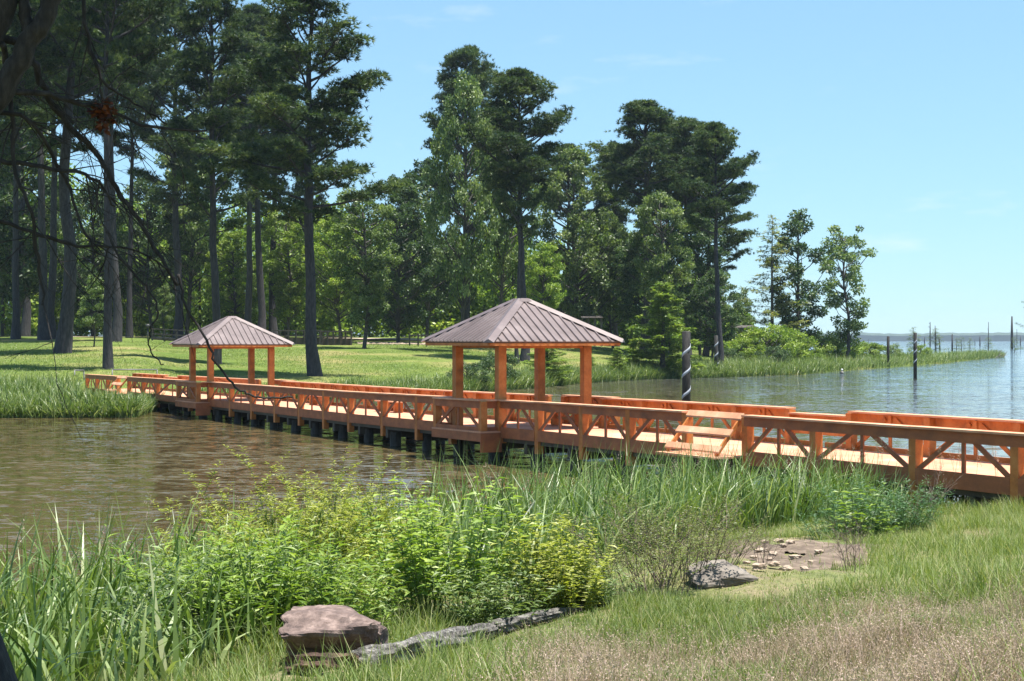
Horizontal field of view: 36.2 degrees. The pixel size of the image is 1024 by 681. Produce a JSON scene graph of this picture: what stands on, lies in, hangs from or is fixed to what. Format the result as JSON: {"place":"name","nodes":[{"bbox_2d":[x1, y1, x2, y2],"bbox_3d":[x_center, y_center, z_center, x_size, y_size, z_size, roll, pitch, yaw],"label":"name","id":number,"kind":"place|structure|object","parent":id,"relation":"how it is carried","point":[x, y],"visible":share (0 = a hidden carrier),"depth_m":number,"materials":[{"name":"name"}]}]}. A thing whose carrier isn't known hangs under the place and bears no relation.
{"place":"outdoors","nodes":[
{"label":"outdoors","id":0,"kind":"place"},
{"bbox_2d":[0,336,994,391],"bbox_3d":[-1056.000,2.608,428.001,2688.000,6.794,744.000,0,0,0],"label":"lawn","id":1,"kind":"structure","parent":0,"point":[230,371],"depth_m":135.32,"materials":[{"name":"green plant"}]},
{"bbox_2d":[6,44,30,335],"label":"pine tree","id":2,"kind":"object","parent":1,"relation":"on","point":[26,322],"depth_m":214.31,"materials":[{"name":"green plant"}]},
{"bbox_2d":[0,103,61,315],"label":"broadleaf tree","id":3,"kind":"object","parent":1,"relation":"on","point":[28,274],"visible":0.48,"depth_m":197.83,"materials":[{"name":"green plant"}]},
{"bbox_2d":[0,44,64,338],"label":"pine tree","id":4,"kind":"object","parent":1,"relation":"on","point":[16,327],"visible":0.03,"depth_m":180.67,"materials":[{"name":"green plant"}]},
{"bbox_2d":[0,6,68,242],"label":"pine tree","id":5,"kind":"object","parent":1,"relation":"on","point":[36,116],"visible":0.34,"depth_m":127.98,"materials":[{"name":"green plant"}]},
{"bbox_2d":[8,30,94,339],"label":"pine tree","id":6,"kind":"object","parent":1,"relation":"on","point":[43,332],"depth_m":173.68,"materials":[{"name":"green plant"}]},
{"bbox_2d":[9,31,121,338],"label":"pine tree","id":7,"kind":"object","parent":1,"relation":"on","point":[51,281],"visible":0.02,"depth_m":177.03,"materials":[{"name":"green plant"}]},
{"bbox_2d":[0,0,168,353],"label":"pine tree","id":8,"kind":"object","parent":1,"relation":"on","point":[65,336],"visible":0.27,"depth_m":133.15,"materials":[{"name":"green plant"}]},
{"bbox_2d":[47,178,127,335],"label":"broadleaf tree","id":9,"kind":"object","parent":1,"relation":"on","point":[79,197],"visible":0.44,"depth_m":223.76,"materials":[{"name":"green plant"}]},
{"bbox_2d":[74,273,103,346],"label":"sapling","id":10,"kind":"object","parent":1,"relation":"on","point":[86,307],"visible":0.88,"depth_m":149.48,"materials":[{"name":"green plant"}]},
{"bbox_2d":[49,0,183,369],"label":"pine tree","id":11,"kind":"object","parent":1,"relation":"on","point":[68,19],"visible":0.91,"depth_m":106.92,"materials":[{"name":"green plant"}]},
{"bbox_2d":[51,0,186,341],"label":"pine tree","id":12,"kind":"object","parent":1,"relation":"on","point":[165,63],"visible":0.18,"depth_m":168.40,"materials":[{"name":"green plant"}]},
{"bbox_2d":[86,76,172,337],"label":"pine tree","id":13,"kind":"object","parent":1,"relation":"on","point":[123,150],"visible":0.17,"depth_m":204.88,"materials":[{"name":"green plant"}]},
{"bbox_2d":[103,176,188,336],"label":"broadleaf tree","id":14,"kind":"object","parent":1,"relation":"on","point":[143,186],"visible":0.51,"depth_m":213.32,"materials":[{"name":"green plant"}]},
{"bbox_2d":[150,284,174,336],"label":"sapling","id":15,"kind":"object","parent":1,"relation":"on","point":[161,320],"visible":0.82,"depth_m":204.53,"materials":[{"name":"green plant"}]},
{"bbox_2d":[121,0,235,337],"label":"pine tree","id":16,"kind":"object","parent":1,"relation":"on","point":[184,157],"visible":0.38,"depth_m":193.62,"materials":[{"name":"green plant"}]},
{"bbox_2d":[153,112,237,334],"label":"broadleaf tree","id":17,"kind":"object","parent":1,"relation":"on","point":[202,227],"visible":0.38,"depth_m":213.69,"materials":[{"name":"green plant"}]},
{"bbox_2d":[151,0,267,364],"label":"pine tree","id":18,"kind":"object","parent":1,"relation":"on","point":[198,59],"visible":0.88,"depth_m":126.44,"materials":[{"name":"green plant"}]},
{"bbox_2d":[202,230,264,320],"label":"broadleaf tree","id":19,"kind":"object","parent":1,"relation":"on","point":[236,274],"visible":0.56,"depth_m":208.89,"materials":[{"name":"green plant"}]},
{"bbox_2d":[188,31,299,322],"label":"pine tree","id":20,"kind":"object","parent":1,"relation":"on","point":[253,44],"visible":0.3,"depth_m":189.23,"materials":[{"name":"green plant"}]},
{"bbox_2d":[198,3,303,329],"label":"pine tree","id":21,"kind":"object","parent":1,"relation":"on","point":[254,21],"visible":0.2,"depth_m":199.40,"materials":[{"name":"green plant"}]},
{"bbox_2d":[227,35,304,334],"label":"pine tree","id":22,"kind":"object","parent":1,"relation":"on","point":[272,303],"visible":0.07,"depth_m":214.46,"materials":[{"name":"green plant"}]},
{"bbox_2d":[261,210,317,334],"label":"broadleaf tree","id":23,"kind":"object","parent":1,"relation":"on","point":[280,278],"visible":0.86,"depth_m":209.06,"materials":[{"name":"green plant"}]},
{"bbox_2d":[185,0,411,375],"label":"pine tree","id":24,"kind":"object","parent":1,"relation":"on","point":[337,101],"visible":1,"depth_m":111.28,"materials":[{"name":"green plant"}]},
{"bbox_2d":[289,99,337,277],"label":"pine tree","id":25,"kind":"object","parent":1,"relation":"on","point":[298,189],"visible":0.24,"depth_m":181.19,"materials":[{"name":"green plant"}]},
{"bbox_2d":[300,211,370,337],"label":"broadleaf tree","id":26,"kind":"object","parent":1,"relation":"on","point":[331,291],"visible":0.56,"depth_m":199.21,"materials":[{"name":"green plant"}]},
{"bbox_2d":[321,330,351,344],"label":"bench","id":27,"kind":"object","parent":1,"relation":"on","point":[346,340],"visible":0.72,"depth_m":175.91,"materials":[{"name":"grey wood"}]},
{"bbox_2d":[0,232,697,348],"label":"woodland trunks","id":28,"kind":"object","parent":1,"relation":"on","point":[2,316],"visible":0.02,"depth_m":225.45,"materials":[{"name":"brown plant"}]},
{"bbox_2d":[326,187,403,348],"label":"broadleaf tree","id":29,"kind":"object","parent":1,"relation":"on","point":[377,287],"visible":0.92,"depth_m":164.16,"materials":[{"name":"green plant"}]},
{"bbox_2d":[0,163,761,349],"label":"distant wood","id":30,"kind":"object","parent":1,"relation":"on","point":[439,321],"visible":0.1,"depth_m":228.25,"materials":[{"name":"green plant"}]},
{"bbox_2d":[356,174,443,341],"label":"broadleaf tree","id":31,"kind":"object","parent":1,"relation":"on","point":[412,314],"visible":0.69,"depth_m":188.39,"materials":[{"name":"green plant"}]},
{"bbox_2d":[383,156,474,337],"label":"broadleaf tree","id":32,"kind":"object","parent":1,"relation":"on","point":[422,186],"visible":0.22,"depth_m":199.77,"materials":[{"name":"green plant"}]},
{"bbox_2d":[420,44,500,319],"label":"pine tree","id":33,"kind":"object","parent":1,"relation":"on","point":[465,56],"visible":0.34,"depth_m":203.98,"materials":[{"name":"green plant"}]},
{"bbox_2d":[421,69,500,321],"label":"broadleaf tree","id":34,"kind":"object","parent":1,"relation":"on","point":[476,226],"visible":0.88,"depth_m":163.91,"materials":[{"name":"green plant"}]},
{"bbox_2d":[446,360,491,382],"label":"bush","id":35,"kind":"object","parent":1,"relation":"on","point":[472,367],"visible":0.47,"depth_m":111.68,"materials":[{"name":"green plant"}]},
{"bbox_2d":[478,350,521,379],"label":"bush","id":36,"kind":"object","parent":1,"relation":"on","point":[510,359],"visible":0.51,"depth_m":117.23,"materials":[{"name":"green plant"}]},
{"bbox_2d":[472,98,543,304],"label":"broadleaf tree","id":37,"kind":"object","parent":1,"relation":"on","point":[502,269],"visible":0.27,"depth_m":174.11,"materials":[{"name":"green plant"}]},
{"bbox_2d":[457,66,575,360],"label":"pine tree","id":38,"kind":"object","parent":1,"relation":"on","point":[510,84],"visible":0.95,"depth_m":147.98,"materials":[{"name":"green plant"}]},
{"bbox_2d":[492,139,550,361],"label":"pine tree","id":39,"kind":"object","parent":1,"relation":"on","point":[519,203],"visible":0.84,"depth_m":147.47,"materials":[{"name":"green plant"}]},
{"bbox_2d":[516,240,567,308],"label":"broadleaf tree","id":40,"kind":"object","parent":1,"relation":"on","point":[550,274],"visible":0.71,"depth_m":159.09,"materials":[{"name":"green plant"}]},
{"bbox_2d":[521,348,572,379],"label":"shoreline bush","id":41,"kind":"object","parent":1,"relation":"on","point":[548,366],"visible":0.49,"depth_m":125.66,"materials":[{"name":"green plant"}]},
{"bbox_2d":[541,143,597,311],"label":"pine tree","id":42,"kind":"object","parent":1,"relation":"on","point":[568,187],"visible":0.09,"depth_m":219.05,"materials":[{"name":"green plant"}]},
{"bbox_2d":[528,145,629,323],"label":"broadleaf tree","id":43,"kind":"object","parent":1,"relation":"on","point":[575,271],"visible":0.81,"depth_m":197.86,"materials":[{"name":"green plant"}]},
{"bbox_2d":[580,210,637,347],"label":"broadleaf tree","id":44,"kind":"object","parent":1,"relation":"on","point":[611,316],"visible":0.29,"depth_m":204.26,"materials":[{"name":"green plant"}]},
{"bbox_2d":[585,139,641,346],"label":"pine tree","id":45,"kind":"object","parent":1,"relation":"on","point":[617,209],"visible":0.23,"depth_m":213.10,"materials":[{"name":"green plant"}]},
{"bbox_2d":[579,98,706,354],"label":"pine tree","id":46,"kind":"object","parent":1,"relation":"on","point":[641,152],"visible":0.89,"depth_m":183.21,"materials":[{"name":"green plant"}]},
{"bbox_2d":[607,230,678,349],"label":"broadleaf tree","id":47,"kind":"object","parent":1,"relation":"on","point":[632,276],"visible":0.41,"depth_m":193.88,"materials":[{"name":"green plant"}]},
{"bbox_2d":[628,189,695,343],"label":"broadleaf tree","id":48,"kind":"object","parent":1,"relation":"on","point":[653,269],"visible":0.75,"depth_m":169.18,"materials":[{"name":"green plant"}]},
{"bbox_2d":[621,281,705,372],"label":"cypress tree","id":49,"kind":"object","parent":1,"relation":"on","point":[666,321],"visible":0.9,"depth_m":148.52,"materials":[{"name":"green plant"}]},
{"bbox_2d":[623,115,703,352],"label":"pine tree","id":50,"kind":"object","parent":1,"relation":"on","point":[637,200],"visible":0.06,"depth_m":199.62,"materials":[{"name":"green plant"}]},
{"bbox_2d":[643,117,735,354],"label":"pine tree","id":51,"kind":"object","parent":1,"relation":"on","point":[685,137],"visible":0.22,"depth_m":188.74,"materials":[{"name":"green plant"}]},
{"bbox_2d":[664,212,730,359],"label":"broadleaf tree","id":52,"kind":"object","parent":1,"relation":"on","point":[693,242],"visible":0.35,"depth_m":179.36,"materials":[{"name":"green plant"}]},
{"bbox_2d":[664,121,761,364],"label":"pine tree","id":53,"kind":"object","parent":1,"relation":"on","point":[716,135],"visible":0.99,"depth_m":159.12,"materials":[{"name":"green plant"}]},
{"bbox_2d":[682,268,744,357],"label":"broadleaf tree","id":54,"kind":"object","parent":1,"relation":"on","point":[699,294],"visible":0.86,"depth_m":171.26,"materials":[{"name":"green plant"}]},
{"bbox_2d":[671,153,760,356],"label":"pine tree","id":55,"kind":"object","parent":1,"relation":"on","point":[733,241],"visible":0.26,"depth_m":193.58,"materials":[{"name":"green plant"}]},
{"bbox_2d":[728,336,766,360],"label":"bush","id":56,"kind":"object","parent":1,"relation":"on","point":[742,342],"visible":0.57,"depth_m":175.08,"materials":[{"name":"green plant"}]},
{"bbox_2d":[732,322,803,358],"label":"bush","id":57,"kind":"object","parent":1,"relation":"on","point":[759,333],"visible":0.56,"depth_m":176.80,"materials":[{"name":"green plant"}]},
{"bbox_2d":[732,214,808,334],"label":"cypress tree","id":58,"kind":"object","parent":1,"relation":"on","point":[772,312],"visible":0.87,"depth_m":189.76,"materials":[{"name":"green plant"}]},
{"bbox_2d":[758,325,817,358],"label":"bush","id":59,"kind":"object","parent":1,"relation":"on","point":[800,336],"visible":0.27,"depth_m":180.42,"materials":[{"name":"green plant"}]},
{"bbox_2d":[764,207,833,347],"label":"broadleaf tree","id":60,"kind":"object","parent":1,"relation":"on","point":[798,221],"visible":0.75,"depth_m":191.12,"materials":[{"name":"green plant"}]},
{"bbox_2d":[805,331,846,357],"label":"bush","id":61,"kind":"object","parent":1,"relation":"on","point":[828,350],"visible":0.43,"depth_m":198.73,"materials":[{"name":"green plant"}]},
{"bbox_2d":[819,224,877,357],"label":"broadleaf tree","id":62,"kind":"object","parent":1,"relation":"on","point":[839,252],"visible":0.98,"depth_m":199.66,"materials":[{"name":"green plant"}]},
{"bbox_2d":[0,341,1023,614],"bbox_3d":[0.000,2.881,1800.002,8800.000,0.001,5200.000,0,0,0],"label":"lake","id":63,"kind":"structure","parent":0,"point":[62,467],"depth_m":51.36,"materials":[{"name":"liquid"}]},
{"bbox_2d":[0,348,1005,417],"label":"reed bed","id":64,"kind":"object","parent":63,"relation":"in","point":[31,397],"visible":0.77,"depth_m":110.86,"materials":[{"name":"green plant"}]},
{"bbox_2d":[84,373,1023,510],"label":"boardwalk","id":65,"kind":"structure","parent":63,"relation":"in","point":[921,433],"depth_m":42.16,"materials":[{"name":"brown wood"}]},
{"bbox_2d":[169,316,294,409],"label":"gazebo","id":66,"kind":"object","parent":65,"relation":"on","point":[231,332],"visible":0.95,"depth_m":73.91,"materials":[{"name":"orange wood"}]},
{"bbox_2d":[421,298,624,442],"bbox_3d":[0.280,0.873,48.792,4.875,4.385,4.875,0,0,-28],"label":"gazebo","id":67,"kind":"object","parent":65,"relation":"on","point":[539,328],"visible":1,"depth_m":47.82,"materials":[{"name":"orange wood"}]},
{"bbox_2d":[682,331,690,400],"bbox_3d":[6.905,2.403,62.001,0.354,5.538,0.355,0,0,0],"label":"mooring post","id":68,"kind":"object","parent":63,"relation":"in","point":[686,365],"visible":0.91,"depth_m":61.86,"materials":[{"name":"black wood"}]},
{"bbox_2d":[0,491,1023,680],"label":"ground","id":69,"kind":"structure","parent":0,"point":[756,586],"depth_m":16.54,"materials":[{"name":"green plant"}]},
{"bbox_2d":[68,604,216,680],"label":"leafy weed","id":70,"kind":"object","parent":69,"relation":"on","point":[155,633],"visible":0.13,"depth_m":11.91,"materials":[{"name":"green plant"}]},
{"bbox_2d":[0,0,292,680],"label":"overhanging tree","id":71,"kind":"object","parent":69,"relation":"on","point":[19,62],"visible":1,"depth_m":6.75,"materials":[{"name":"brown plant"}]},
{"bbox_2d":[59,536,293,659],"bbox_3d":[-2.651,2.171,13.014,1.891,0.961,1.671,0,0,-30],"label":"leafy weed","id":72,"kind":"object","parent":69,"relation":"on","point":[182,590],"visible":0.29,"depth_m":12.75,"materials":[{"name":"green plant"}]},
{"bbox_2d":[104,509,348,659],"bbox_3d":[-2.327,2.038,13.223,1.967,1.230,2.060,0,0,-37],"label":"leafy weed","id":73,"kind":"object","parent":69,"relation":"on","point":[263,579],"visible":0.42,"depth_m":13.09,"materials":[{"name":"green plant"}]},
{"bbox_2d":[136,477,360,577],"bbox_3d":[-2.951,2.352,17.228,2.446,1.605,2.683,0,0,-25],"label":"feathery shrub","id":74,"kind":"object","parent":69,"relation":"on","point":[246,540],"visible":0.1,"depth_m":17.02,"materials":[{"name":"green plant"}]},
{"bbox_2d":[166,517,395,653],"bbox_3d":[-1.889,2.039,12.920,1.839,1.098,1.756,0,0,-10],"label":"leafy weed","id":75,"kind":"object","parent":69,"relation":"on","point":[324,595],"visible":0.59,"depth_m":12.79,"materials":[{"name":"green plant"}]},
{"bbox_2d":[161,444,430,585],"bbox_3d":[-2.394,2.149,17.371,3.056,1.905,2.909,0,0,0],"label":"feathery shrub","id":76,"kind":"object","parent":69,"relation":"on","point":[353,517],"visible":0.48,"depth_m":17.53,"materials":[{"name":"green plant"}]},
{"bbox_2d":[234,546,422,625],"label":"leafy weed","id":77,"kind":"object","parent":69,"relation":"on","point":[376,597],"visible":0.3,"depth_m":13.12,"materials":[{"name":"green plant"}]},
{"bbox_2d":[279,605,388,655],"bbox_3d":[-1.300,2.177,11.372,0.776,0.430,0.566,0,-1,6],"label":"boulder","id":78,"kind":"object","parent":69,"relation":"on","point":[303,627],"visible":0.66,"depth_m":11.22,"materials":[{"name":"stone"}]},
{"bbox_2d":[256,494,455,607],"bbox_3d":[-1.669,2.304,17.055,2.070,1.358,2.271,0,0,33],"label":"feathery shrub","id":79,"kind":"object","parent":69,"relation":"on","point":[364,552],"visible":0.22,"depth_m":16.57,"materials":[{"name":"green plant"}]},
{"bbox_2d":[295,540,439,618],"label":"leafy weed","id":80,"kind":"object","parent":69,"relation":"on","point":[388,588],"visible":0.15,"depth_m":15.57,"materials":[{"name":"green plant"}]},
{"bbox_2d":[345,486,483,619],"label":"leaved weed","id":81,"kind":"object","parent":69,"relation":"on","point":[380,552],"visible":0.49,"depth_m":15.33,"materials":[{"name":"green plant"}]},
{"bbox_2d":[283,603,584,674],"bbox_3d":[-0.414,2.346,12.540,0.574,0.440,4.270,0,0,25],"label":"fallen log","id":82,"kind":"object","parent":69,"relation":"on","point":[549,615],"visible":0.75,"depth_m":11.66,"materials":[{"name":"grey wood"}]},
{"bbox_2d":[352,476,545,621],"bbox_3d":[-0.580,1.986,14.637,1.800,1.466,1.370,0,0,3],"label":"leaved weed","id":83,"kind":"object","parent":69,"relation":"on","point":[417,562],"visible":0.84,"depth_m":14.53,"materials":[{"name":"green plant"}]},
{"bbox_2d":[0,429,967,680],"bbox_3d":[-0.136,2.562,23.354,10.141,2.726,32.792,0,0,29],"label":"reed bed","id":84,"kind":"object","parent":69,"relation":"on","point":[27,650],"visible":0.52,"depth_m":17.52,"materials":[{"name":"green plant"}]},
{"bbox_2d":[422,556,565,625],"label":"leafy weed","id":85,"kind":"object","parent":69,"relation":"on","point":[492,605],"visible":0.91,"depth_m":13.96,"materials":[{"name":"green plant"}]},
{"bbox_2d":[21,442,998,585],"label":"grass stems","id":86,"kind":"object","parent":69,"relation":"on","point":[655,486],"visible":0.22,"depth_m":28.78,"materials":[{"name":"green plant"}]},
{"bbox_2d":[11,439,997,579],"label":"seed heads","id":87,"kind":"object","parent":86,"relation":"attached to","point":[589,481],"visible":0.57,"depth_m":26.11,"materials":[{"name":"plant"}]},
{"bbox_2d":[479,511,623,608],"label":"yellow leafy bush","id":88,"kind":"object","parent":69,"relation":"on","point":[535,553],"visible":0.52,"depth_m":14.69,"materials":[{"name":"green plant"}]},
{"bbox_2d":[530,542,614,616],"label":"yellow leafy bush","id":89,"kind":"object","parent":69,"relation":"on","point":[566,599],"visible":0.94,"depth_m":14.21,"materials":[{"name":"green plant"}]},
{"bbox_2d":[176,570,1023,680],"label":"dry grass","id":90,"kind":"structure","parent":69,"relation":"on","point":[685,607],"depth_m":11.79,"materials":[{"name":"green plant"}]},
{"bbox_2d":[558,561,650,610],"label":"leafy weed","id":91,"kind":"object","parent":69,"relation":"on","point":[607,592],"visible":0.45,"depth_m":14.49,"materials":[{"name":"green plant"}]},
{"bbox_2d":[550,501,720,597],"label":"twiggy bush","id":92,"kind":"object","parent":69,"relation":"on","point":[670,558],"visible":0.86,"depth_m":16.12,"materials":[{"name":"green plant"}]},
{"bbox_2d":[587,482,779,586],"bbox_3d":[1.958,2.113,17.031,2.065,1.088,1.821,0,0,-25],"label":"twiggy bush","id":93,"kind":"object","parent":69,"relation":"on","point":[716,531],"visible":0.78,"depth_m":17.02,"materials":[{"name":"green plant"}]},
{"bbox_2d":[685,559,758,588],"bbox_3d":[2.237,2.522,16.920,0.710,0.181,0.562,-4,7,-12],"label":"slab rock","id":94,"kind":"object","parent":69,"relation":"on","point":[725,574],"visible":0.91,"depth_m":16.73,"materials":[{"name":"grey stone"}]},
{"bbox_2d":[426,560,1023,680],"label":"dry grass","id":95,"kind":"structure","parent":69,"relation":"on","point":[862,659],"depth_m":9.73,"materials":[{"name":"beige plant"}]},
{"bbox_2d":[685,517,767,564],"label":"twiggy bush","id":96,"kind":"object","parent":69,"relation":"on","point":[730,550],"visible":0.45,"depth_m":18.33,"materials":[{"name":"green plant"}]},
{"bbox_2d":[719,539,876,571],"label":"dirt","id":97,"kind":"structure","parent":69,"relation":"on","point":[809,547],"depth_m":20.28,"materials":[{"name":"brown soil"}]},
{"bbox_2d":[783,486,895,539],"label":"bluish shrub","id":98,"kind":"object","parent":69,"relation":"on","point":[828,522],"visible":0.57,"depth_m":23.67,"materials":[{"name":"green plant"}]},
{"bbox_2d":[820,507,870,572],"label":"dead weed","id":99,"kind":"object","parent":69,"relation":"on","point":[850,544],"visible":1,"depth_m":17.28,"materials":[{"name":"brown plant"}]},
{"bbox_2d":[823,482,886,539],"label":"leaved plant","id":100,"kind":"object","parent":69,"relation":"on","point":[844,519],"visible":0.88,"depth_m":22.64,"materials":[{"name":"green plant"}]},
{"bbox_2d":[806,469,935,535],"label":"bluish shrub","id":101,"kind":"object","parent":69,"relation":"on","point":[878,511],"visible":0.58,"depth_m":23.91,"materials":[{"name":"green plant"}]},
{"bbox_2d":[850,475,954,528],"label":"bluish shrub","id":102,"kind":"object","parent":69,"relation":"on","point":[916,510],"visible":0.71,"depth_m":24.24,"materials":[{"name":"green plant"}]},
{"bbox_2d":[4,0,1023,333],"label":"sky","id":103,"kind":"structure","parent":0,"point":[902,121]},
{"bbox_2d":[77,332,1023,340],"bbox_3d":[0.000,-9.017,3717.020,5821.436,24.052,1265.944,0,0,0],"label":"hills","id":104,"kind":"structure","parent":0,"point":[983,336],"depth_m":4006.57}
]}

